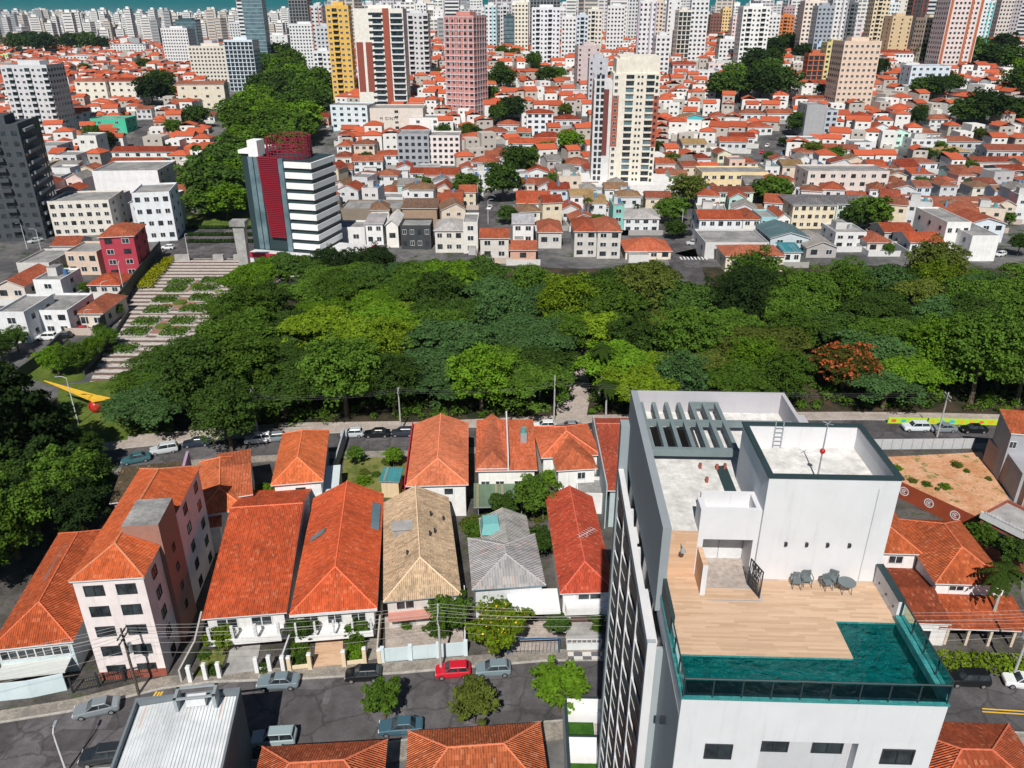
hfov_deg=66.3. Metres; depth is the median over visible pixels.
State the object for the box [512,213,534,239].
house
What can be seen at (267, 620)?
window
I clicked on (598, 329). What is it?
broad tree
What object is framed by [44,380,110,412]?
bird sculpture
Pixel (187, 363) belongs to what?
round tree
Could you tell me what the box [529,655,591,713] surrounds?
street tree
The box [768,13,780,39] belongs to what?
apartment tower
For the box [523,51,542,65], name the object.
round tree
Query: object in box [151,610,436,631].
cable
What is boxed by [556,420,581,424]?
parked car
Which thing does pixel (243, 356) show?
round tree
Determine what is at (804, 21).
apartment tower
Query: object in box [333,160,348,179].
house
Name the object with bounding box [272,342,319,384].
broad tree
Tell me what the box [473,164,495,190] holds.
house
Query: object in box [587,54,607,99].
apartment tower
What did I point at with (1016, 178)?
house
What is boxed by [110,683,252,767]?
metal roof building
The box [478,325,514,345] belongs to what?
broad tree
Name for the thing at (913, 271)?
broad tree
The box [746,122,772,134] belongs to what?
house
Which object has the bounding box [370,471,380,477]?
scrub bush
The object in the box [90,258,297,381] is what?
plaza
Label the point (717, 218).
shop row
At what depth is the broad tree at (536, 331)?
153.26 m
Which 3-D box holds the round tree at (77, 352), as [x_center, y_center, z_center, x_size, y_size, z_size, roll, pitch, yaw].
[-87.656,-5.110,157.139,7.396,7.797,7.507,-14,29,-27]
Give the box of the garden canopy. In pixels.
[474,483,545,518]
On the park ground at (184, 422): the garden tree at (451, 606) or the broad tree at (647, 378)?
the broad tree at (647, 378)
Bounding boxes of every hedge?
[135,256,174,287]
[186,225,251,228]
[186,232,252,235]
[186,238,253,242]
[936,649,1023,675]
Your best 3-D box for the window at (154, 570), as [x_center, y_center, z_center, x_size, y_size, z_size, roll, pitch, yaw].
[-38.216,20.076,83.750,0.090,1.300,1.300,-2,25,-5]
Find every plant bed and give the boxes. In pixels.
[106,342,142,354]
[118,325,154,336]
[129,316,164,325]
[141,304,174,313]
[149,294,180,303]
[156,325,192,336]
[161,284,189,292]
[164,277,196,285]
[168,314,199,325]
[176,303,205,312]
[187,292,214,301]
[188,283,220,291]
[198,276,222,284]
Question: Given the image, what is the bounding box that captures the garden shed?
[379,467,403,497]
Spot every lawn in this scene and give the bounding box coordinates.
[28,350,101,385]
[55,380,173,448]
[185,213,251,228]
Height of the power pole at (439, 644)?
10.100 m
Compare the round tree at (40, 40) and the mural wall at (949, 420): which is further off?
the round tree at (40, 40)
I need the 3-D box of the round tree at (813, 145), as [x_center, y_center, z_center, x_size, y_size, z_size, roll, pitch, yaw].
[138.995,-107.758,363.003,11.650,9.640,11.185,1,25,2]
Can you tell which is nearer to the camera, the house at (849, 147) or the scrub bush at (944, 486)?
the scrub bush at (944, 486)
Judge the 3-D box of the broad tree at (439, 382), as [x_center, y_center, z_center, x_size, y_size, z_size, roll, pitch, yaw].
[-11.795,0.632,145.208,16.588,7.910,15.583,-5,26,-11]
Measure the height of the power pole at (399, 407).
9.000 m
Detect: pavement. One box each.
[0,649,1023,720]
[100,412,999,449]
[112,443,986,474]
[250,721,1023,767]
[568,652,602,659]
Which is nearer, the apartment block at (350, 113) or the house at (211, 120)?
the apartment block at (350, 113)
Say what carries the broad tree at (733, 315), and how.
on the park ground at (184, 422)
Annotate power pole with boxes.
[116,625,139,695]
[250,388,257,431]
[397,388,400,425]
[437,604,441,666]
[553,375,555,420]
[936,391,950,436]
[1013,628,1023,672]
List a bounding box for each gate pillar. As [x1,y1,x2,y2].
[184,665,192,682]
[200,662,208,679]
[214,661,221,677]
[252,656,258,672]
[265,654,272,670]
[279,655,285,670]
[285,655,291,670]
[306,652,312,669]
[340,649,346,666]
[361,646,366,663]
[376,648,380,663]
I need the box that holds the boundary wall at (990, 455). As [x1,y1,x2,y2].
[982,438,1023,505]
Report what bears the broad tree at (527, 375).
on the park ground at (184, 422)
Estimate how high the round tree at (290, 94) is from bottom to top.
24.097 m
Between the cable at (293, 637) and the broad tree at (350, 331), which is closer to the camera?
the cable at (293, 637)
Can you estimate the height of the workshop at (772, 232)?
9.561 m
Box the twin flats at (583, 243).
[570,216,596,256]
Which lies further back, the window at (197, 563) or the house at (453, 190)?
the house at (453, 190)
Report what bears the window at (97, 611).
in the apartment building at (143, 568)
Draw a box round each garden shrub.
[197,648,210,660]
[207,662,220,675]
[259,662,273,673]
[289,640,310,656]
[292,651,312,664]
[343,638,364,647]
[345,641,362,659]
[401,622,411,629]
[421,618,451,639]
[590,622,604,632]
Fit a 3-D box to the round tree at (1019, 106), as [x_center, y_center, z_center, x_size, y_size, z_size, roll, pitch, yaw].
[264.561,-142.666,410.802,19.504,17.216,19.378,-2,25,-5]
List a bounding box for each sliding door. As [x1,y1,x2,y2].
[702,539,718,557]
[717,539,741,558]
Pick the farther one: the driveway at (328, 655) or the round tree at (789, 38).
the round tree at (789, 38)
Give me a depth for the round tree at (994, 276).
184.64 m
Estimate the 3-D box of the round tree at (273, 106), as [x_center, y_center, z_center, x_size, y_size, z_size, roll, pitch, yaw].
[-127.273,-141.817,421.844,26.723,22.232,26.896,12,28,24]
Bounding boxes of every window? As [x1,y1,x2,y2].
[0,290,7,295]
[0,650,18,660]
[6,317,16,323]
[14,290,22,295]
[16,648,36,658]
[34,646,53,656]
[44,284,51,288]
[44,315,52,319]
[47,326,54,330]
[51,644,70,655]
[57,315,65,319]
[68,256,74,260]
[78,256,84,260]
[80,317,88,322]
[81,266,87,271]
[82,585,105,596]
[89,256,95,260]
[89,606,111,616]
[90,287,96,291]
[91,266,97,271]
[94,626,116,636]
[100,645,121,656]
[104,239,111,243]
[106,249,114,254]
[106,664,127,674]
[109,260,116,264]
[115,583,137,594]
[121,238,129,243]
[121,604,142,614]
[123,249,131,253]
[126,259,133,263]
[127,624,147,634]
[132,643,152,653]
[137,662,157,672]
[151,563,157,579]
[156,583,162,600]
[161,603,166,619]
[166,622,171,638]
[171,641,175,657]
[183,502,187,515]
[187,520,191,533]
[191,538,195,552]
[194,480,197,494]
[195,556,199,570]
[197,499,201,512]
[198,573,202,587]
[201,516,205,529]
[204,533,208,547]
[208,550,211,563]
[216,618,238,627]
[250,615,272,626]
[303,616,318,624]
[327,614,342,623]
[351,612,366,621]
[353,234,358,238]
[389,233,395,237]
[396,600,414,609]
[444,488,452,493]
[467,226,473,230]
[467,236,473,240]
[484,240,490,244]
[484,251,490,255]
[498,240,504,244]
[498,251,504,255]
[515,226,520,230]
[520,253,525,257]
[525,226,530,230]
[541,237,546,241]
[553,237,558,241]
[577,472,585,478]
[577,594,601,599]
[599,251,605,255]
[600,233,606,237]
[600,242,605,246]
[611,242,617,246]
[611,251,616,255]
[612,233,617,237]
[703,743,732,759]
[760,741,789,751]
[810,250,817,254]
[810,742,843,753]
[825,250,831,254]
[879,749,915,764]
[887,555,903,563]
[923,630,931,639]
[948,585,964,590]
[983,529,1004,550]
[1008,441,1016,448]
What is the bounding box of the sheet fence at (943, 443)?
[874,438,974,449]
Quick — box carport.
[507,588,560,614]
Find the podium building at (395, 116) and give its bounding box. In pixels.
[370,104,426,130]
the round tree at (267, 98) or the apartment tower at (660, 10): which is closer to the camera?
the round tree at (267, 98)
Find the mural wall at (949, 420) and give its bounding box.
[887,417,997,424]
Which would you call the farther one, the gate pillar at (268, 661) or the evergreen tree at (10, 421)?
the evergreen tree at (10, 421)
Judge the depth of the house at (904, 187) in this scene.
292.12 m
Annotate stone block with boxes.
[174,254,190,260]
[212,254,224,260]
[233,254,237,260]
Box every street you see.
[0,101,163,308]
[0,661,1023,767]
[2,334,119,354]
[101,420,995,467]
[466,163,524,255]
[661,194,706,285]
[675,248,701,257]
[752,124,790,165]
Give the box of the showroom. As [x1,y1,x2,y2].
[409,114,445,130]
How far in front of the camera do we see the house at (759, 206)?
274.49 m
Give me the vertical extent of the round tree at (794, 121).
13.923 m
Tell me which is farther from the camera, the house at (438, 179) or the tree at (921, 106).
the tree at (921, 106)
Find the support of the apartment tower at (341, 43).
on the ground at (322, 142)
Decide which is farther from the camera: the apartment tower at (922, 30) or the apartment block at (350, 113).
the apartment tower at (922, 30)
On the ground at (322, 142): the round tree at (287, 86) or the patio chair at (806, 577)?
the round tree at (287, 86)
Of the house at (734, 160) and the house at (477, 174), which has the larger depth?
the house at (734, 160)
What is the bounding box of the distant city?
[0,0,868,46]
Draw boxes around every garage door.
[397,620,415,626]
[570,615,591,621]
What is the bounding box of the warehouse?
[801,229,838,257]
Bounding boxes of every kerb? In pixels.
[0,659,999,723]
[99,719,1023,767]
[105,419,887,450]
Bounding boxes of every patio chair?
[791,571,803,589]
[801,570,813,587]
[820,573,834,591]
[829,569,839,588]
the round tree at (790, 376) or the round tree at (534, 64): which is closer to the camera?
the round tree at (790, 376)
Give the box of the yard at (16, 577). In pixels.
[0,449,1023,710]
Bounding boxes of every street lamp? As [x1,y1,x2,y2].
[52,720,65,767]
[55,376,78,423]
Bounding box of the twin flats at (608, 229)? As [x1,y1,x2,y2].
[592,216,622,258]
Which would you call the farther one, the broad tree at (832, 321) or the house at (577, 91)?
the house at (577, 91)
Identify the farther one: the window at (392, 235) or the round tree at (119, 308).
the window at (392, 235)
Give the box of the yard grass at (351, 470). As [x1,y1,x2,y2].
[342,457,406,498]
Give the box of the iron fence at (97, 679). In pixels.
[68,662,145,693]
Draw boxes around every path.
[128,421,399,438]
[553,334,591,415]
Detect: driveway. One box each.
[223,643,259,674]
[313,639,342,666]
[367,615,378,659]
[385,613,463,647]
[510,621,557,650]
[565,621,601,645]
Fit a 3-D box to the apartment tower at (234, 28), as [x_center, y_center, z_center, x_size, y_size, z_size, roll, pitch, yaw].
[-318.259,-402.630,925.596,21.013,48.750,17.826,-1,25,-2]
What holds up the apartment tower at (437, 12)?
on the ground at (322, 142)
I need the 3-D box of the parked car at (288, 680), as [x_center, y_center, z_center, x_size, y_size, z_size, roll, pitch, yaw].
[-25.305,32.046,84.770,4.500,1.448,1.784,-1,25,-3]
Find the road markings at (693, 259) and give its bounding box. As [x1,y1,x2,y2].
[680,257,707,259]
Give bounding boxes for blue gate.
[507,637,559,654]
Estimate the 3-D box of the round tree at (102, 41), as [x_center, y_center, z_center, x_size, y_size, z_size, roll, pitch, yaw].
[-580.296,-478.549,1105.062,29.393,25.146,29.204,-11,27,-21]
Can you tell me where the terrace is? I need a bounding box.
[563,696,601,767]
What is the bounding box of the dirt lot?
[888,452,1008,515]
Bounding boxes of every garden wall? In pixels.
[0,673,67,700]
[178,611,204,681]
[281,618,294,663]
[292,664,307,668]
[332,429,345,464]
[347,659,362,664]
[376,600,382,647]
[380,639,467,662]
[463,585,465,638]
[566,639,601,649]
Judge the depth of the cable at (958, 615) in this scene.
82.92 m
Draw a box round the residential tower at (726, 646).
[597,390,954,767]
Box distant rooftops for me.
[0,30,1023,169]
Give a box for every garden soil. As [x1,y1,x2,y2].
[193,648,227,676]
[292,636,310,664]
[347,637,365,660]
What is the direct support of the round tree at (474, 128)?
on the ground at (322, 142)
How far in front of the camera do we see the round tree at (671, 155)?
345.62 m
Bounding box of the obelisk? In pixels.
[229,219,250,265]
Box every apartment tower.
[0,60,78,133]
[0,112,57,241]
[160,26,196,62]
[175,18,203,45]
[188,43,228,81]
[223,37,262,90]
[229,20,240,39]
[236,0,245,36]
[241,0,271,53]
[270,33,290,51]
[288,0,311,23]
[289,22,313,67]
[310,3,325,50]
[313,48,331,76]
[316,23,328,50]
[325,2,357,102]
[353,5,410,103]
[394,2,399,7]
[407,10,431,76]
[415,1,427,12]
[433,7,442,18]
[444,0,459,14]
[444,12,487,114]
[484,2,497,45]
[500,3,509,44]
[504,14,514,45]
[515,0,528,50]
[529,0,559,44]
[531,4,560,68]
[561,14,576,57]
[574,42,599,88]
[576,12,588,44]
[580,54,676,195]
[586,7,602,48]
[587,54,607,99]
[606,3,624,49]
[626,0,637,39]
[635,0,657,53]
[652,32,670,73]
[655,0,663,34]
[665,0,680,57]
[672,7,691,60]
[688,0,709,60]
[707,13,722,34]
[715,36,734,58]
[720,7,731,32]
[728,15,736,38]
[732,3,771,62]
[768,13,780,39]
[778,13,794,35]
[781,5,794,14]
[793,0,827,55]
[801,50,825,78]
[808,3,835,51]
[813,41,824,49]
[820,39,840,79]
[824,37,881,104]
[830,0,848,40]
[843,0,858,40]
[863,0,890,40]
[880,13,912,49]
[888,0,899,15]
[895,0,907,12]
[905,0,928,48]
[910,15,933,63]
[924,0,984,64]
[927,0,936,14]
[977,0,996,42]
[988,0,1015,37]
[1008,0,1022,35]
[1015,0,1023,36]
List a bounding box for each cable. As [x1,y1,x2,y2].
[137,630,433,651]
[139,617,429,637]
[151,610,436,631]
[151,620,437,642]
[158,604,432,624]
[158,613,433,633]
[169,607,436,627]
[256,393,390,399]
[262,390,396,397]
[398,385,554,393]
[402,383,552,391]
[438,620,597,626]
[441,607,601,611]
[444,613,605,616]
[445,630,601,637]
[452,617,604,619]
[556,385,924,397]
[558,381,897,393]
[559,383,809,394]
[935,614,1004,615]
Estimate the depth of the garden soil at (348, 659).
89.33 m
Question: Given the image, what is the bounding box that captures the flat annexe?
[576,477,602,513]
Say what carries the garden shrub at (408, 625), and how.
on the yard at (16, 577)
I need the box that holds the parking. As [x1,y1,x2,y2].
[163,229,254,257]
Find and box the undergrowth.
[250,382,1023,425]
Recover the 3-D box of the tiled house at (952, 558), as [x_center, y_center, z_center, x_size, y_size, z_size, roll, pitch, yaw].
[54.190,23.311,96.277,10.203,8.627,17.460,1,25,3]
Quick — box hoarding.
[898,482,980,529]
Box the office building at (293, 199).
[238,132,376,261]
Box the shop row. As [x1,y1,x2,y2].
[690,209,743,232]
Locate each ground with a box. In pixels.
[0,64,1023,767]
[48,265,1023,431]
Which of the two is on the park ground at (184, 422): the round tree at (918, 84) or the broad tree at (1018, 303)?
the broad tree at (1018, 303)
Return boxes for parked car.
[27,237,43,243]
[34,331,56,340]
[56,331,72,338]
[72,695,121,720]
[76,325,89,327]
[77,741,119,767]
[121,451,150,465]
[149,440,177,455]
[161,244,174,249]
[182,436,210,448]
[244,431,270,444]
[251,724,297,749]
[256,671,300,691]
[270,430,285,441]
[340,427,363,437]
[344,662,381,683]
[363,427,389,438]
[378,715,422,737]
[391,426,411,437]
[435,659,470,680]
[475,658,510,678]
[533,419,555,425]
[551,608,566,634]
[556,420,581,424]
[679,230,692,235]
[686,239,693,244]
[901,420,930,431]
[930,422,957,432]
[948,667,991,688]
[958,423,988,433]
[995,250,1006,256]
[1001,670,1023,688]
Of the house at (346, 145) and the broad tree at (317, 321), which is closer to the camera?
the broad tree at (317, 321)
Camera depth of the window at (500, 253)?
231.26 m
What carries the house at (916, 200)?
on the ground at (322, 142)
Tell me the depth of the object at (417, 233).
241.05 m
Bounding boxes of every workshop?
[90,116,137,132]
[755,219,810,248]
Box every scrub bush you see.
[356,475,373,485]
[358,467,370,474]
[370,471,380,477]
[381,458,394,465]
[458,513,478,530]
[515,507,527,514]
[527,507,547,514]
[529,512,546,524]
[894,463,903,470]
[907,477,919,482]
[921,480,933,486]
[938,482,953,490]
[950,460,963,468]
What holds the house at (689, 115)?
on the ground at (322, 142)
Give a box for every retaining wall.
[13,333,62,374]
[83,310,129,374]
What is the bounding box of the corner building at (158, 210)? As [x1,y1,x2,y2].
[131,182,184,241]
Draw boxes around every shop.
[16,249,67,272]
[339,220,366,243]
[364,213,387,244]
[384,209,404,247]
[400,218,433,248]
[975,500,1023,572]
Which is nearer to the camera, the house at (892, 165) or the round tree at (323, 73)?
the house at (892, 165)
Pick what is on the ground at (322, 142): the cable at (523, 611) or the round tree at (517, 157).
the round tree at (517, 157)
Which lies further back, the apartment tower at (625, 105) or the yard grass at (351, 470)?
the apartment tower at (625, 105)
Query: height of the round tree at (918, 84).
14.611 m
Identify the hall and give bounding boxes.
[92,160,177,192]
[693,229,768,258]
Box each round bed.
[149,320,182,333]
[161,297,197,308]
[186,281,208,290]
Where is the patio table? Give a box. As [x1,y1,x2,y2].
[838,576,855,594]
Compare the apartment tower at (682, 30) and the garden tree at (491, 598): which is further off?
the apartment tower at (682, 30)
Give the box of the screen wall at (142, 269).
[98,241,161,325]
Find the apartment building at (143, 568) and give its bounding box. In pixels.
[68,465,214,679]
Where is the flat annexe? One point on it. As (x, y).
(593, 489)
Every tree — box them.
[0,31,28,51]
[0,324,29,351]
[0,331,18,361]
[0,360,50,458]
[0,443,37,481]
[0,470,53,560]
[0,474,27,530]
[0,500,29,563]
[1,459,64,539]
[2,434,79,479]
[3,391,78,450]
[19,443,105,522]
[20,31,39,48]
[24,31,59,50]
[32,342,71,375]
[37,474,112,532]
[54,32,80,47]
[54,340,95,373]
[60,428,107,458]
[67,448,116,493]
[73,31,96,47]
[76,63,90,70]
[76,282,88,290]
[79,334,105,355]
[80,125,99,133]
[89,35,111,46]
[90,323,105,332]
[91,325,118,347]
[92,130,115,146]
[93,378,195,429]
[104,369,161,396]
[116,304,123,312]
[119,335,194,378]
[129,75,170,104]
[134,57,151,66]
[143,69,176,85]
[147,332,240,404]
[153,85,177,98]
[160,119,184,131]
[173,154,197,181]
[177,161,242,213]
[178,143,241,174]
[180,188,219,218]
[181,104,214,122]
[183,378,262,450]
[191,305,281,342]
[199,295,232,320]
[200,328,285,396]
[200,623,235,653]
[201,183,247,219]
[202,180,244,215]
[203,154,242,172]
[207,313,227,321]
[208,281,282,317]
[211,97,253,123]
[212,268,273,294]
[213,131,248,144]
[213,139,245,157]
[217,127,256,140]
[219,109,255,128]
[222,122,256,134]
[229,167,245,206]
[229,256,288,280]
[230,89,266,105]
[232,125,284,148]
[235,357,338,416]
[242,74,262,89]
[244,83,267,91]
[245,82,270,89]
[245,86,275,99]
[245,109,278,127]
[248,99,285,116]
[248,119,278,130]
[249,279,294,311]
[253,482,274,490]
[255,100,286,115]
[257,97,277,106]
[258,70,281,90]
[260,52,275,60]
[260,251,310,282]
[261,56,268,70]
[264,56,305,69]
[264,127,309,151]
[264,308,305,338]
[264,332,309,352]
[265,121,304,139]
[266,66,293,80]
[266,109,320,136]
[267,69,303,91]
[269,47,308,66]
[271,41,290,56]
[271,60,305,68]
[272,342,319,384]
[273,88,315,106]
[273,303,353,347]
[275,280,330,309]
[280,99,325,135]
[280,617,319,639]
[281,75,315,90]
[283,63,309,74]
[289,255,328,278]
[290,76,330,90]
[291,65,332,93]
[293,296,351,311]
[294,261,369,304]
[294,330,382,417]
[297,86,322,104]
[308,85,334,106]
[310,244,346,266]
[310,268,366,307]
[324,314,379,344]
[327,305,363,314]
[335,246,366,268]
[336,343,400,395]
[340,299,422,330]
[341,261,393,294]
[343,617,369,642]
[344,445,364,464]
[347,286,399,308]
[357,240,399,269]
[358,151,371,154]
[358,314,423,354]
[360,675,400,718]
[363,350,423,415]
[368,301,421,310]
[370,274,418,300]
[381,446,403,466]
[385,261,403,274]
[389,343,467,391]
[390,258,444,285]
[401,317,501,360]
[405,294,451,320]
[405,364,485,408]
[409,266,465,302]
[413,259,483,299]
[415,175,432,183]
[416,308,467,326]
[427,589,473,635]
[433,123,451,130]
[437,296,484,322]
[444,673,500,725]
[445,341,519,411]
[450,274,517,322]
[451,172,484,193]
[459,254,513,281]
[460,122,474,129]
[461,127,471,132]
[461,515,480,538]
[464,598,535,657]
[467,344,528,381]
[469,125,481,131]
[473,282,527,326]
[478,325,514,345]
[482,162,501,168]
[483,162,525,201]
[483,595,503,602]
[487,85,501,97]
[488,71,493,80]
[488,103,508,121]
[488,310,568,339]
[488,490,520,510]
[489,64,517,85]
[491,359,577,412]
[494,44,508,52]
[494,61,505,68]
[495,205,516,223]
[496,95,526,119]
[498,143,537,169]
[504,322,579,357]
[506,48,519,52]
[509,263,551,291]
[511,283,548,316]
[512,472,563,522]
[517,340,583,383]
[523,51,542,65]
[526,146,539,161]
[529,61,540,68]
[529,358,554,399]
[529,524,552,554]
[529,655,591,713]
[535,65,558,80]
[535,140,557,149]
[535,271,600,315]
[537,308,595,350]
[538,469,556,490]
[543,611,571,631]
[546,172,556,181]
[551,66,567,77]
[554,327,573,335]
[556,129,585,145]
[558,103,571,113]
[568,338,660,395]
[571,307,636,346]
[572,267,624,279]
[573,276,653,341]
[583,198,592,203]
[586,341,616,399]
[588,614,606,622]
[590,214,604,217]
[594,356,680,402]
[594,379,620,417]
[599,274,630,282]
[602,310,662,351]
[613,258,677,314]
[614,260,684,279]
[630,350,687,390]
[637,305,685,351]
[643,279,717,313]
[648,304,724,354]
[652,196,691,220]
[653,349,710,390]
[655,140,662,150]
[664,173,712,207]
[664,218,687,238]
[665,153,681,160]
[684,349,738,390]
[702,358,781,392]
[703,269,771,320]
[705,71,745,103]
[705,306,765,355]
[710,323,813,365]
[717,257,784,313]
[720,60,747,72]
[721,244,789,285]
[726,335,785,364]
[727,68,757,100]
[738,47,770,66]
[740,64,786,98]
[748,178,764,198]
[751,57,784,67]
[753,174,795,198]
[757,349,818,397]
[760,284,841,318]
[761,306,823,347]
[763,151,773,159]
[766,37,786,52]
[766,48,786,62]
[772,66,806,90]
[774,32,795,48]
[776,266,805,286]
[777,137,785,146]
[785,112,803,135]
[786,262,844,312]
[789,310,857,353]
[790,43,811,55]
[801,140,823,150]
[807,341,885,391]
[813,331,850,346]
[815,84,824,93]
[819,256,872,293]
[821,262,880,314]
[827,145,846,155]
[834,326,921,362]
[836,288,913,317]
[840,204,870,225]
[846,362,929,408]
[847,315,930,344]
[848,195,894,228]
[862,264,914,317]
[866,263,926,300]
[870,345,960,397]
[877,57,891,74]
[880,314,936,323]
[882,242,895,252]
[883,277,954,304]
[901,311,971,388]
[903,233,973,276]
[906,107,928,123]
[908,77,941,93]
[909,293,957,320]
[910,257,960,298]
[914,43,927,56]
[914,176,931,180]
[915,103,929,113]
[921,74,954,98]
[925,146,935,155]
[934,146,958,161]
[934,304,1023,404]
[935,140,947,146]
[938,291,1023,324]
[939,276,1023,311]
[942,74,968,92]
[945,305,1022,369]
[946,273,985,287]
[947,97,989,127]
[958,267,1010,279]
[962,86,1018,123]
[963,516,1005,549]
[964,364,1019,387]
[965,159,979,166]
[970,36,993,64]
[970,270,1007,286]
[973,42,1010,63]
[973,127,987,139]
[976,561,1023,633]
[983,329,1023,405]
[988,31,1023,47]
[993,43,1023,65]
[996,64,1023,92]
[996,262,1023,285]
[998,534,1023,564]
[1002,97,1023,117]
[1004,212,1016,221]
[1008,232,1023,255]
[1009,56,1023,68]
[1012,288,1023,317]
[1017,299,1023,312]
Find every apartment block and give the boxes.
[44,141,74,154]
[47,190,129,235]
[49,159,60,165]
[53,151,88,164]
[65,241,105,274]
[74,77,113,100]
[76,132,110,155]
[97,222,149,272]
[108,77,150,104]
[108,157,170,163]
[110,146,183,157]
[175,80,229,108]
[330,102,374,130]
[397,129,431,166]
[429,131,461,165]
[525,108,553,135]
[694,166,767,185]
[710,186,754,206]
[777,194,836,228]
[794,102,826,135]
[794,164,889,194]
[822,195,882,226]
[823,107,838,133]
[898,64,950,84]
[912,207,971,248]
[955,223,999,260]
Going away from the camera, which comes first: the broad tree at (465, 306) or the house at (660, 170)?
the broad tree at (465, 306)
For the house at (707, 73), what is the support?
on the ground at (322, 142)
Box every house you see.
[0,54,11,57]
[0,263,46,305]
[0,294,54,342]
[0,529,100,679]
[33,264,82,293]
[38,293,93,332]
[43,133,53,139]
[49,236,93,248]
[50,160,82,167]
[52,164,80,172]
[52,172,71,177]
[53,176,65,189]
[56,182,89,190]
[57,186,79,192]
[59,54,98,61]
[64,169,95,190]
[64,293,128,334]
[77,272,132,299]
[80,161,103,170]
[109,451,191,506]
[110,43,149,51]
[123,190,131,218]
[128,200,136,222]
[135,105,156,119]
[170,99,203,107]
[177,184,185,191]
[178,190,185,202]
[180,201,186,223]
[199,449,254,552]
[201,488,310,646]
[204,112,217,122]
[257,739,387,767]
[270,430,341,505]
[289,480,383,642]
[311,113,331,128]
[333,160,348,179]
[334,130,354,145]
[335,151,353,162]
[335,176,351,187]
[336,139,354,153]
[336,191,340,208]
[337,180,365,206]
[346,163,354,176]
[352,139,377,154]
[352,155,383,172]
[352,172,376,183]
[357,170,379,182]
[361,180,384,199]
[370,199,389,219]
[375,150,397,169]
[378,168,401,185]
[383,485,461,627]
[384,185,397,191]
[385,192,403,199]
[395,160,413,177]
[396,178,422,191]
[398,125,428,130]
[401,180,421,197]
[404,413,468,515]
[406,721,546,767]
[408,182,435,197]
[409,167,424,177]
[418,163,440,166]
[424,167,460,179]
[432,173,449,183]
[433,217,463,252]
[435,179,452,196]
[436,192,462,218]
[438,197,466,218]
[444,189,463,202]
[458,161,475,175]
[459,185,478,209]
[462,132,476,136]
[463,213,479,254]
[465,169,482,196]
[467,507,545,617]
[470,155,499,167]
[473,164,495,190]
[475,411,537,483]
[476,228,512,263]
[483,127,507,143]
[484,150,506,165]
[497,119,519,133]
[506,240,539,264]
[508,137,556,148]
[511,169,529,190]
[511,203,540,230]
[512,68,536,70]
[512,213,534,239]
[515,175,534,197]
[516,127,531,136]
[516,190,549,206]
[520,86,558,92]
[523,164,549,177]
[534,131,565,147]
[534,423,597,490]
[535,176,554,189]
[536,218,562,247]
[537,194,567,230]
[539,154,561,170]
[546,181,569,200]
[546,485,609,621]
[552,77,570,81]
[553,114,581,129]
[553,163,577,171]
[557,168,580,188]
[562,199,581,220]
[563,209,592,231]
[564,89,586,96]
[564,157,588,172]
[566,188,593,208]
[578,181,596,192]
[581,164,589,172]
[583,193,606,215]
[592,415,628,528]
[596,185,602,193]
[602,182,627,200]
[606,177,623,181]
[606,200,608,215]
[608,194,628,234]
[613,186,641,207]
[614,186,636,190]
[620,237,672,262]
[623,207,663,234]
[642,191,671,215]
[653,168,674,173]
[654,157,676,168]
[666,170,690,188]
[668,61,695,73]
[674,154,694,169]
[676,112,706,119]
[677,138,710,155]
[677,160,699,175]
[690,200,725,222]
[691,153,711,161]
[694,186,720,209]
[695,70,717,78]
[706,60,744,69]
[707,111,724,120]
[711,147,732,162]
[715,136,750,153]
[715,244,785,270]
[723,156,744,165]
[724,188,747,208]
[727,132,758,147]
[730,198,757,210]
[736,108,765,120]
[740,207,760,228]
[741,175,763,203]
[743,157,757,165]
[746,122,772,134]
[752,209,776,222]
[754,203,764,208]
[759,160,779,174]
[763,109,792,123]
[764,193,783,210]
[767,152,790,163]
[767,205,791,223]
[775,242,808,267]
[776,159,802,177]
[777,172,794,183]
[784,136,818,147]
[789,151,810,163]
[790,147,813,158]
[796,184,809,193]
[799,79,824,91]
[799,184,823,193]
[801,95,825,99]
[801,192,822,194]
[805,159,822,163]
[817,219,866,251]
[818,80,826,92]
[818,181,845,194]
[821,143,837,148]
[825,156,849,163]
[838,144,858,153]
[841,153,862,163]
[845,139,872,148]
[845,190,866,194]
[851,111,874,120]
[856,230,900,256]
[861,159,887,168]
[865,181,885,197]
[866,222,914,243]
[870,121,890,129]
[878,188,900,197]
[881,512,951,645]
[883,196,908,221]
[885,125,910,146]
[885,160,899,169]
[885,181,916,194]
[886,168,907,180]
[888,175,905,183]
[888,231,944,257]
[892,158,919,169]
[895,169,937,178]
[898,133,946,151]
[898,518,1023,646]
[900,194,931,197]
[903,166,931,180]
[904,193,932,225]
[906,180,932,195]
[909,157,938,173]
[918,114,956,130]
[922,128,941,136]
[927,146,970,162]
[928,722,1023,767]
[929,179,957,195]
[930,97,945,102]
[931,175,956,183]
[932,196,992,202]
[932,201,959,211]
[936,164,967,176]
[939,198,960,203]
[942,136,982,152]
[946,168,976,188]
[948,91,969,97]
[951,208,1006,241]
[952,201,979,211]
[956,180,988,195]
[959,177,997,188]
[965,156,1009,167]
[967,166,982,176]
[971,198,1008,232]
[973,144,1023,155]
[980,168,1014,183]
[983,164,1023,174]
[983,182,1004,196]
[989,195,1021,224]
[992,409,1023,502]
[997,180,1023,198]
[1007,157,1023,165]
[1008,186,1023,223]
[1013,176,1023,180]
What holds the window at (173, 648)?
in the apartment building at (143, 568)
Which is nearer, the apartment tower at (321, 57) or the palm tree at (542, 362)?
the palm tree at (542, 362)
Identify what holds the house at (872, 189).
on the ground at (322, 142)
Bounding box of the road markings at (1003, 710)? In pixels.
[982,708,1023,714]

